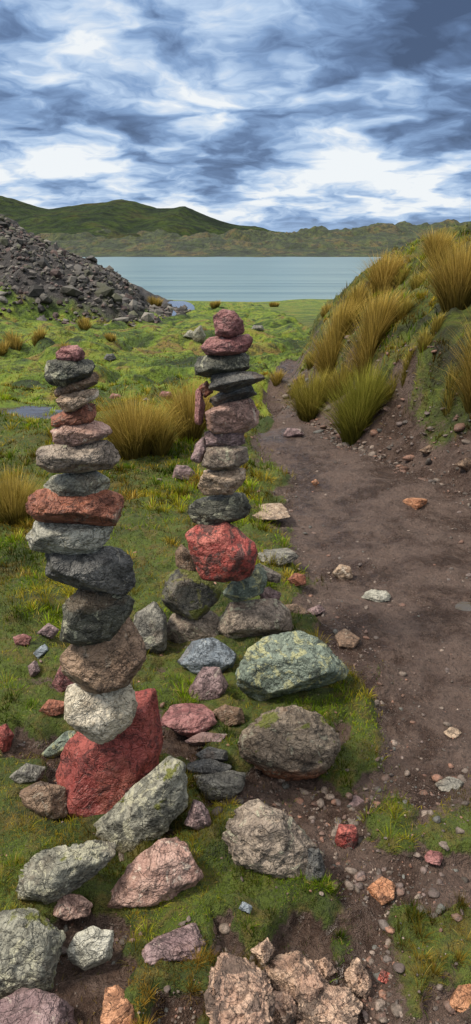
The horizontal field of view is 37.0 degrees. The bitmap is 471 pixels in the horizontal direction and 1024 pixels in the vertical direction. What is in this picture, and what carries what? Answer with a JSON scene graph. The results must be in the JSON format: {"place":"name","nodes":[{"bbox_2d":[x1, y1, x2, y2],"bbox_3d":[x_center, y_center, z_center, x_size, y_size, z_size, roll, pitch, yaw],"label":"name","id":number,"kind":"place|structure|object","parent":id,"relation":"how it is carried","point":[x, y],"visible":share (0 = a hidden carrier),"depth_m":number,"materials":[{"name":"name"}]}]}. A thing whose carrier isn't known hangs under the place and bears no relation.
{"place":"outdoors","nodes":[
{"label":"outdoors","id":0,"kind":"place"},
{"bbox_2d":[0,406,61,418],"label":"pond","id":1,"kind":"structure","parent":0,"point":[34,411],"depth_m":7.13,"materials":[{"name":"blue liquid"}]},
{"bbox_2d":[0,196,284,238],"bbox_3d":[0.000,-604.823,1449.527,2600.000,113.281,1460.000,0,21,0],"label":"hills","id":2,"kind":"structure","parent":0,"point":[119,218],"depth_m":1114.83,"materials":[{"name":"plant"}]},
{"bbox_2d":[167,301,194,309],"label":"stream","id":3,"kind":"structure","parent":0,"point":[178,304],"depth_m":57.09,"materials":[{"name":"blue liquid"}]},
{"bbox_2d":[82,257,382,301],"bbox_3d":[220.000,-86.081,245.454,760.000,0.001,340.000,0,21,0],"label":"lake","id":4,"kind":"structure","parent":0,"point":[245,279],"depth_m":163.94,"materials":[{"name":"liquid"}]},
{"bbox_2d":[0,217,470,1023],"bbox_3d":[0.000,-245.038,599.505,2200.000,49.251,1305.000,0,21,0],"label":"ground","id":5,"kind":"structure","parent":0,"point":[416,545],"depth_m":3.04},
{"bbox_2d":[0,339,11,355],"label":"grass tussock","id":6,"kind":"object","parent":5,"relation":"on","point":[4,349],"depth_m":14.79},
{"bbox_2d":[0,723,13,752],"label":"rock","id":7,"kind":"object","parent":5,"relation":"on","point":[6,735],"visible":0.98,"depth_m":2.24,"materials":[{"name":"red stone"}]},
{"bbox_2d":[2,329,24,350],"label":"grass tussock","id":8,"kind":"object","parent":5,"relation":"on","point":[15,342],"depth_m":15.42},
{"bbox_2d":[13,634,31,645],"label":"rock","id":9,"kind":"object","parent":5,"relation":"on","point":[22,639],"visible":1,"depth_m":2.75,"materials":[{"name":"red stone"}]},
{"bbox_2d":[0,461,47,526],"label":"grass tussock","id":10,"kind":"object","parent":5,"relation":"on","point":[13,501],"depth_m":3.95,"materials":[{"name":"plant"}]},
{"bbox_2d":[9,763,45,783],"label":"rock","id":11,"kind":"object","parent":5,"relation":"on","point":[26,773],"visible":1,"depth_m":2.05,"materials":[{"name":"grey stone"}]},
{"bbox_2d":[0,907,65,998],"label":"boulder","id":12,"kind":"object","parent":5,"relation":"on","point":[32,940],"visible":0.92,"depth_m":1.51,"materials":[{"name":"stone"}]},
{"bbox_2d":[28,661,39,676],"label":"rock","id":13,"kind":"object","parent":5,"relation":"on","point":[33,668],"visible":1,"depth_m":2.60,"materials":[{"name":"stone"}]},
{"bbox_2d":[26,326,47,345],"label":"grass tussock","id":14,"kind":"object","parent":5,"relation":"on","point":[39,335],"depth_m":15.23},
{"bbox_2d":[0,987,76,1023],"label":"boulder","id":15,"kind":"object","parent":5,"relation":"on","point":[23,1005],"visible":1,"depth_m":1.44,"materials":[{"name":"stone"}]},
{"bbox_2d":[33,644,47,658],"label":"rock","id":16,"kind":"object","parent":5,"relation":"on","point":[40,651],"visible":1,"depth_m":2.70,"materials":[{"name":"stone"}]},
{"bbox_2d":[19,781,67,819],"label":"rock","id":17,"kind":"object","parent":5,"relation":"on","point":[45,799],"visible":1,"depth_m":1.91,"materials":[{"name":"brown stone"}]},
{"bbox_2d":[37,623,58,638],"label":"rock","id":18,"kind":"object","parent":5,"relation":"on","point":[48,630],"visible":1,"depth_m":2.81,"materials":[{"name":"stone"}]},
{"bbox_2d":[39,699,63,716],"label":"rock","id":19,"kind":"object","parent":5,"relation":"on","point":[51,707],"visible":0.91,"depth_m":2.33,"materials":[{"name":"orange stone"}]},
{"bbox_2d":[41,730,75,757],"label":"rock","id":20,"kind":"object","parent":5,"relation":"on","point":[54,748],"visible":0.66,"depth_m":2.24,"materials":[{"name":"teal stone"}]},
{"bbox_2d":[52,665,73,691],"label":"rock","id":21,"kind":"object","parent":5,"relation":"on","point":[61,682],"visible":0.43,"depth_m":2.45,"materials":[{"name":"red stone"}]},
{"bbox_2d":[16,840,115,904],"bbox_3d":[-0.406,0.869,1.697,0.244,0.153,0.109,-7,22,-18],"label":"boulder","id":22,"kind":"object","parent":5,"relation":"on","point":[52,875],"visible":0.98,"depth_m":1.66,"materials":[{"name":"stone"}]},
{"bbox_2d":[53,893,92,920],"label":"rock","id":23,"kind":"object","parent":5,"relation":"on","point":[68,907],"visible":0.87,"depth_m":1.67,"materials":[{"name":"brown stone"}]},
{"bbox_2d":[77,317,92,330],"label":"grass tussock","id":24,"kind":"object","parent":5,"relation":"on","point":[85,323],"depth_m":25.66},
{"bbox_2d":[67,926,113,970],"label":"rock","id":25,"kind":"object","parent":5,"relation":"on","point":[90,947],"visible":1,"depth_m":1.56,"materials":[{"name":"stone"}]},
{"bbox_2d":[25,345,162,816],"bbox_3d":[-0.363,0.255,1.829,0.311,1.362,0.239,0,21,0],"label":"stone cairn","id":26,"kind":"object","parent":5,"relation":"on","point":[110,754],"visible":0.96,"depth_m":1.74,"materials":[{"name":"stone"}]},
{"bbox_2d":[0,214,190,326],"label":"scree rocks","id":27,"kind":"object","parent":5,"relation":"on","point":[129,304],"visible":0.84,"depth_m":31.57,"materials":[{"name":"stone"}]},
{"bbox_2d":[104,353,115,360],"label":"rock","id":28,"kind":"object","parent":5,"relation":"on","point":[109,357],"visible":0.98,"depth_m":13.65,"materials":[{"name":"stone"}]},
{"bbox_2d":[103,332,117,341],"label":"grass tussock","id":29,"kind":"object","parent":5,"relation":"on","point":[110,337],"depth_m":15.54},
{"bbox_2d":[110,393,119,398],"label":"rock","id":30,"kind":"object","parent":5,"relation":"on","point":[112,396],"visible":0.59,"depth_m":8.84,"materials":[{"name":"pink stone"}]},
{"bbox_2d":[100,985,136,1023],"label":"rock","id":31,"kind":"object","parent":5,"relation":"on","point":[117,1007],"visible":0.86,"depth_m":1.43,"materials":[{"name":"orange stone"}]},
{"bbox_2d":[95,381,184,459],"bbox_3d":[-0.746,-0.686,5.247,0.982,0.627,1.012,-8,22,-19],"label":"grass tussock","id":32,"kind":"object","parent":5,"relation":"on","point":[127,439],"depth_m":5.19,"materials":[{"name":"plant"}]},
{"bbox_2d":[93,756,187,853],"bbox_3d":[-0.277,0.811,1.893,0.311,0.280,0.131,-8,22,-20],"label":"boulder","id":33,"kind":"object","parent":5,"relation":"on","point":[153,803],"visible":0.87,"depth_m":1.87,"materials":[{"name":"stone"}]},
{"bbox_2d":[133,601,166,652],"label":"rock","id":34,"kind":"object","parent":5,"relation":"on","point":[150,621],"visible":0.71,"depth_m":2.76,"materials":[{"name":"grey stone"}]},
{"bbox_2d":[144,295,163,305],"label":"grass tussock","id":35,"kind":"object","parent":5,"relation":"on","point":[152,301],"depth_m":53.45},
{"bbox_2d":[107,837,203,908],"bbox_3d":[-0.206,0.898,1.728,0.238,0.160,0.133,-10,23,-24],"label":"boulder","id":36,"kind":"object","parent":5,"relation":"on","point":[158,871],"visible":0.99,"depth_m":1.70,"materials":[{"name":"pink stone"}]},
{"bbox_2d":[125,401,191,455],"bbox_3d":[-0.571,-0.644,5.314,0.674,0.471,0.725,0,21,0],"label":"grass tussock","id":37,"kind":"object","parent":5,"relation":"on","point":[162,445],"depth_m":5.27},
{"bbox_2d":[159,391,171,398],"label":"rock","id":38,"kind":"object","parent":5,"relation":"on","point":[166,393],"visible":0.59,"depth_m":8.54,"materials":[{"name":"red stone"}]},
{"bbox_2d":[142,923,205,964],"bbox_3d":[-0.137,0.973,1.570,0.142,0.047,0.086,-8,23,-21],"label":"rock","id":39,"kind":"object","parent":5,"relation":"on","point":[181,940],"visible":1,"depth_m":1.56,"materials":[{"name":"stone"}]},
{"bbox_2d":[148,364,218,441],"bbox_3d":[-0.374,-0.875,5.647,0.880,0.670,1.026,15,25,33],"label":"grass tussock","id":40,"kind":"object","parent":5,"relation":"on","point":[195,431],"depth_m":5.54,"materials":[{"name":"plant"}]},
{"bbox_2d":[172,465,196,480],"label":"rock","id":41,"kind":"object","parent":5,"relation":"on","point":[182,471],"visible":0.91,"depth_m":4.71,"materials":[{"name":"stone"}]},
{"bbox_2d":[183,330,193,338],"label":"rock","id":42,"kind":"object","parent":5,"relation":"on","point":[189,334],"visible":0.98,"depth_m":17.19,"materials":[{"name":"stone"}]},
{"bbox_2d":[160,703,216,737],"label":"rock","id":43,"kind":"object","parent":5,"relation":"on","point":[189,720],"visible":0.97,"depth_m":2.29,"materials":[{"name":"pink stone"}]},
{"bbox_2d":[184,799,211,829],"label":"rock","id":44,"kind":"object","parent":5,"relation":"on","point":[198,815],"visible":0.95,"depth_m":1.90,"materials":[{"name":"stone"}]},
{"bbox_2d":[192,325,205,343],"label":"boulder","id":45,"kind":"object","parent":5,"relation":"on","point":[199,335],"visible":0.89,"depth_m":17.15,"materials":[{"name":"stone"}]},
{"bbox_2d":[185,732,226,744],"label":"rock","id":46,"kind":"object","parent":5,"relation":"on","point":[198,739],"visible":0.87,"depth_m":2.23,"materials":[{"name":"stone"}]},
{"bbox_2d":[177,637,236,673],"bbox_3d":[-0.106,0.537,2.631,0.222,0.146,0.143,0,21,0],"label":"rock","id":47,"kind":"object","parent":5,"relation":"on","point":[197,656],"visible":0.91,"depth_m":2.58,"materials":[{"name":"stone"}]},
{"bbox_2d":[189,666,227,700],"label":"rock","id":48,"kind":"object","parent":5,"relation":"on","point":[209,683],"visible":0.91,"depth_m":2.45,"materials":[{"name":"stone"}]},
{"bbox_2d":[186,758,231,773],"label":"rock","id":49,"kind":"object","parent":5,"relation":"on","point":[205,766],"visible":0.88,"depth_m":2.10,"materials":[{"name":"stone"}]},
{"bbox_2d":[195,746,227,761],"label":"rock","id":50,"kind":"object","parent":5,"relation":"on","point":[219,755],"visible":0.95,"depth_m":2.13,"materials":[{"name":"stone"}]},
{"bbox_2d":[209,299,220,308],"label":"grass tussock","id":51,"kind":"object","parent":5,"relation":"on","point":[215,304],"depth_m":50.13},
{"bbox_2d":[193,770,245,800],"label":"rock","id":52,"kind":"object","parent":5,"relation":"on","point":[228,784],"visible":0.91,"depth_m":2.07,"materials":[{"name":"grey stone"}]},
{"bbox_2d":[213,704,244,725],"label":"rock","id":53,"kind":"object","parent":5,"relation":"on","point":[225,712],"visible":0.98,"depth_m":2.33,"materials":[{"name":"brown stone"}]},
{"bbox_2d":[161,309,308,642],"bbox_3d":[0.022,-0.043,2.679,0.634,1.409,0.278,-4,21,-10],"label":"stone cairn","id":54,"kind":"object","parent":5,"relation":"on","point":[222,548],"visible":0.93,"depth_m":2.64,"materials":[{"name":"stone"}]},
{"bbox_2d":[0,225,470,1023],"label":"grass","id":55,"kind":"structure","parent":5,"relation":"on","point":[142,495],"depth_m":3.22,"materials":[{"name":"plant"}]},
{"bbox_2d":[204,952,275,1023],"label":"rock slab","id":56,"kind":"object","parent":5,"relation":"on","point":[239,990],"visible":1,"depth_m":1.42,"materials":[{"name":"stone"}]},
{"bbox_2d":[238,902,251,913],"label":"rock","id":57,"kind":"object","parent":5,"relation":"on","point":[245,907],"visible":1,"depth_m":1.63,"materials":[{"name":"stone"}]},
{"bbox_2d":[251,325,263,330],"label":"rock","id":58,"kind":"object","parent":5,"relation":"on","point":[258,327],"visible":0.92,"depth_m":19.06,"materials":[{"name":"grey stone"}]},
{"bbox_2d":[250,937,274,964],"bbox_3d":[0.065,0.976,1.567,0.050,0.062,0.044,-18,28,-39],"label":"rock slab","id":59,"kind":"object","parent":5,"relation":"on","point":[264,950],"visible":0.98,"depth_m":1.55,"materials":[{"name":"stone"}]},
{"bbox_2d":[252,503,290,520],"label":"rock","id":60,"kind":"object","parent":5,"relation":"on","point":[279,511],"visible":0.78,"depth_m":4.14,"materials":[{"name":"beige stone"}]},
{"bbox_2d":[222,799,325,878],"bbox_3d":[0.097,0.837,1.792,0.253,0.191,0.148,9,23,22],"label":"boulder","id":61,"kind":"object","parent":5,"relation":"on","point":[259,836],"visible":0.94,"depth_m":1.75,"materials":[{"name":"stone"}]},
{"bbox_2d":[269,302,279,306],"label":"grass tussock","id":62,"kind":"object","parent":5,"relation":"on","point":[274,304],"depth_m":64.19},
{"bbox_2d":[269,367,285,385],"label":"grass tussock","id":63,"kind":"object","parent":5,"relation":"on","point":[276,378],"depth_m":9.04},
{"bbox_2d":[258,548,298,565],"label":"rock","id":64,"kind":"object","parent":5,"relation":"on","point":[290,554],"visible":0.88,"depth_m":3.45,"materials":[{"name":"grey stone"}]},
{"bbox_2d":[271,990,297,1023],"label":"rock slab","id":65,"kind":"object","parent":5,"relation":"on","point":[286,1008],"visible":0.77,"depth_m":1.46,"materials":[{"name":"stone"}]},
{"bbox_2d":[238,705,340,780],"bbox_3d":[0.161,0.706,2.149,0.299,0.234,0.220,-8,22,-19],"label":"boulder","id":66,"kind":"object","parent":5,"relation":"on","point":[292,742],"visible":1,"depth_m":2.08,"materials":[{"name":"stone"}]},
{"bbox_2d":[235,630,348,701],"bbox_3d":[0.196,0.528,2.454,0.394,0.247,0.234,0,21,0],"label":"boulder","id":67,"kind":"object","parent":5,"relation":"on","point":[276,665],"visible":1,"depth_m":2.37,"materials":[{"name":"teal stone"}]},
{"bbox_2d":[283,428,303,437],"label":"rock","id":68,"kind":"object","parent":5,"relation":"on","point":[291,432],"visible":0.98,"depth_m":6.05,"materials":[{"name":"stone"}]},
{"bbox_2d":[286,370,304,399],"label":"grass tussock","id":69,"kind":"object","parent":5,"relation":"on","point":[298,379],"depth_m":8.78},
{"bbox_2d":[287,573,305,585],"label":"rock","id":70,"kind":"object","parent":5,"relation":"on","point":[297,579],"visible":0.99,"depth_m":3.21,"materials":[{"name":"orange stone"}]},
{"bbox_2d":[265,950,330,1003],"bbox_3d":[0.143,1.029,1.545,0.120,0.078,0.152,-11,24,-27],"label":"rock slab","id":71,"kind":"object","parent":5,"relation":"on","point":[297,975],"visible":0.73,"depth_m":1.53,"materials":[{"name":"stone"}]},
{"bbox_2d":[277,363,341,421],"bbox_3d":[0.726,-1.215,7.026,0.944,0.649,0.855,0,21,0],"label":"grass tussock","id":72,"kind":"object","parent":5,"relation":"on","point":[305,400],"depth_m":6.98,"materials":[{"name":"plant"}]},
{"bbox_2d":[302,348,317,370],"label":"grass tussock","id":73,"kind":"object","parent":5,"relation":"on","point":[309,364],"depth_m":8.79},
{"bbox_2d":[305,848,324,881],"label":"rock","id":74,"kind":"object","parent":5,"relation":"on","point":[315,867],"visible":0.95,"depth_m":1.74,"materials":[{"name":"stone"}]},
{"bbox_2d":[311,479,318,484],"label":"rock","id":75,"kind":"object","parent":5,"relation":"on","point":[314,482],"visible":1,"depth_m":4.89,"materials":[{"name":"orange stone"}]},
{"bbox_2d":[307,604,325,615],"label":"rock","id":76,"kind":"object","parent":5,"relation":"on","point":[318,609],"visible":0.88,"depth_m":3.06,"materials":[{"name":"stone"}]},
{"bbox_2d":[320,303,330,317],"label":"grass tussock","id":77,"kind":"object","parent":5,"relation":"on","point":[325,309],"depth_m":11.23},
{"bbox_2d":[314,956,337,978],"bbox_3d":[0.204,1.018,1.574,0.039,0.058,0.047,-9,23,-22],"label":"rock slab","id":78,"kind":"object","parent":5,"relation":"on","point":[326,966],"visible":0.97,"depth_m":1.56,"materials":[{"name":"stone"}]},
{"bbox_2d":[294,985,362,1023],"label":"rock slab","id":79,"kind":"object","parent":5,"relation":"on","point":[338,1005],"visible":0.81,"depth_m":1.48,"materials":[{"name":"stone"}]},
{"bbox_2d":[293,291,363,379],"bbox_3d":[1.046,-1.805,7.232,0.958,1.007,0.979,0,21,0],"label":"grass tussock","id":80,"kind":"object","parent":5,"relation":"on","point":[327,356],"depth_m":7.14,"materials":[{"name":"plant"}]},
{"bbox_2d":[315,351,355,401],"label":"grass tussock","id":81,"kind":"object","parent":5,"relation":"on","point":[334,378],"depth_m":6.72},
{"bbox_2d":[332,564,352,579],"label":"rock","id":82,"kind":"object","parent":5,"relation":"on","point":[341,571],"visible":0.99,"depth_m":3.46,"materials":[{"name":"beige stone"}]},
{"bbox_2d":[335,824,358,848],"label":"rock","id":83,"kind":"object","parent":5,"relation":"on","point":[346,836],"visible":0.98,"depth_m":1.91,"materials":[{"name":"red stone"}]},
{"bbox_2d":[335,628,359,648],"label":"rock","id":84,"kind":"object","parent":5,"relation":"on","point":[345,638],"visible":1,"depth_m":2.85,"materials":[{"name":"brown stone"}]},
{"bbox_2d":[302,353,397,445],"bbox_3d":[1.017,-0.941,5.903,1.046,0.816,1.008,0,21,0],"label":"grass tussock","id":85,"kind":"object","parent":5,"relation":"on","point":[357,409],"depth_m":5.85,"materials":[{"name":"plant"}]},
{"bbox_2d":[335,277,373,315],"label":"grass tussock","id":86,"kind":"object","parent":5,"relation":"on","point":[360,289],"depth_m":7.39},
{"bbox_2d":[349,795,363,806],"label":"rock","id":87,"kind":"object","parent":5,"relation":"on","point":[357,800],"visible":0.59,"depth_m":2.06,"materials":[{"name":"stone"}]},
{"bbox_2d":[344,957,371,1000],"bbox_3d":[0.271,1.036,1.563,0.063,0.075,0.088,0,21,0],"label":"rock slab","id":88,"kind":"object","parent":5,"relation":"on","point":[357,977],"visible":0.96,"depth_m":1.54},
{"bbox_2d":[332,280,418,382],"bbox_3d":[1.246,-1.601,6.295,0.891,0.986,0.925,-6,22,-14],"label":"grass tussock","id":89,"kind":"object","parent":5,"relation":"on","point":[379,317],"depth_m":6.25,"materials":[{"name":"plant"}]},
{"bbox_2d":[280,324,470,508],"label":"bank stones","id":90,"kind":"object","parent":5,"relation":"on","point":[458,427],"visible":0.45,"depth_m":5.43,"materials":[{"name":"stone"}]},
{"bbox_2d":[362,589,390,602],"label":"rock","id":91,"kind":"object","parent":5,"relation":"on","point":[379,596],"visible":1,"depth_m":3.24,"materials":[{"name":"stone"}]},
{"bbox_2d":[367,876,394,904],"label":"rock","id":92,"kind":"object","parent":5,"relation":"on","point":[381,890],"visible":1,"depth_m":1.75,"materials":[{"name":"orange stone"}]},
{"bbox_2d":[349,242,413,293],"bbox_3d":[1.561,-2.515,7.347,0.785,0.664,0.783,7,22,17],"label":"grass tussock","id":93,"kind":"object","parent":5,"relation":"on","point":[386,271],"depth_m":7.31,"materials":[{"name":"plant"}]},
{"bbox_2d":[378,969,389,982],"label":"rock","id":94,"kind":"object","parent":5,"relation":"on","point":[383,977],"visible":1,"depth_m":1.56,"materials":[{"name":"stone"}]},
{"bbox_2d":[383,372,397,399],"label":"grass tussock","id":95,"kind":"object","parent":5,"relation":"on","point":[388,396],"depth_m":5.77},
{"bbox_2d":[392,265,411,287],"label":"grass tussock","id":96,"kind":"object","parent":5,"relation":"on","point":[401,277],"depth_m":7.11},
{"bbox_2d":[390,296,417,320],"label":"grass tussock","id":97,"kind":"object","parent":5,"relation":"on","point":[406,309],"depth_m":6.09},
{"bbox_2d":[398,344,415,386],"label":"grass tussock","id":98,"kind":"object","parent":5,"relation":"on","point":[406,367],"depth_m":5.56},
{"bbox_2d":[403,498,427,509],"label":"rock","id":99,"kind":"object","parent":5,"relation":"on","point":[416,503],"visible":0.98,"depth_m":4.35,"materials":[{"name":"orange stone"}]},
{"bbox_2d":[405,269,427,290],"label":"grass tussock","id":100,"kind":"object","parent":5,"relation":"on","point":[414,284],"depth_m":6.55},
{"bbox_2d":[415,327,433,352],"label":"grass tussock","id":101,"kind":"object","parent":5,"relation":"on","point":[423,342],"depth_m":5.42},
{"bbox_2d":[419,445,432,453],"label":"rock","id":102,"kind":"object","parent":5,"relation":"on","point":[428,449],"visible":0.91,"depth_m":5.06,"materials":[{"name":"brown stone"}]},
{"bbox_2d":[396,231,470,312],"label":"grass tussock","id":103,"kind":"object","parent":5,"relation":"on","point":[453,285],"depth_m":5.34,"materials":[{"name":"plant"}]},
{"bbox_2d":[424,850,442,865],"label":"rock","id":104,"kind":"object","parent":5,"relation":"on","point":[433,857],"visible":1,"depth_m":1.84,"materials":[{"name":"pink stone"}]},
{"bbox_2d":[427,309,446,335],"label":"grass tussock","id":105,"kind":"object","parent":5,"relation":"on","point":[436,323],"depth_m":5.38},
{"bbox_2d":[409,222,470,266],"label":"grass tussock","id":106,"kind":"object","parent":5,"relation":"on","point":[434,243],"depth_m":6.71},
{"bbox_2d":[435,776,463,791],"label":"rock","id":107,"kind":"object","parent":5,"relation":"on","point":[447,784],"visible":0.96,"depth_m":2.11,"materials":[{"name":"grey stone"}]},
{"bbox_2d":[438,362,462,416],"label":"grass tussock","id":108,"kind":"object","parent":5,"relation":"on","point":[450,398],"depth_m":5.11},
{"bbox_2d":[433,308,470,412],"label":"grass tussock","id":109,"kind":"object","parent":5,"relation":"on","point":[466,390],"depth_m":4.91,"materials":[{"name":"plant"}]},
{"bbox_2d":[444,727,461,737],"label":"rock","id":110,"kind":"object","parent":5,"relation":"on","point":[451,732],"visible":1,"depth_m":2.34,"materials":[{"name":"beige stone"}]},
{"bbox_2d":[449,984,470,1012],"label":"rock","id":111,"kind":"object","parent":5,"relation":"on","point":[460,998],"visible":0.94,"depth_m":1.49,"materials":[{"name":"orange stone"}]},
{"bbox_2d":[455,458,470,470],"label":"rock","id":112,"kind":"object","parent":5,"relation":"on","point":[464,464],"visible":1,"depth_m":4.67,"materials":[{"name":"brown stone"}]},
{"bbox_2d":[455,602,470,610],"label":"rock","id":113,"kind":"object","parent":5,"relation":"on","point":[464,606],"visible":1,"depth_m":3.16,"materials":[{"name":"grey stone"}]},
{"bbox_2d":[0,296,470,1023],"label":"gravel","id":114,"kind":"structure","parent":0,"point":[384,926],"depth_m":1.85,"materials":[{"name":"gravel"}]},
{"bbox_2d":[0,0,470,232],"label":"sky","id":115,"kind":"structure","parent":0,"point":[288,116],"materials":[{"name":"blue"}]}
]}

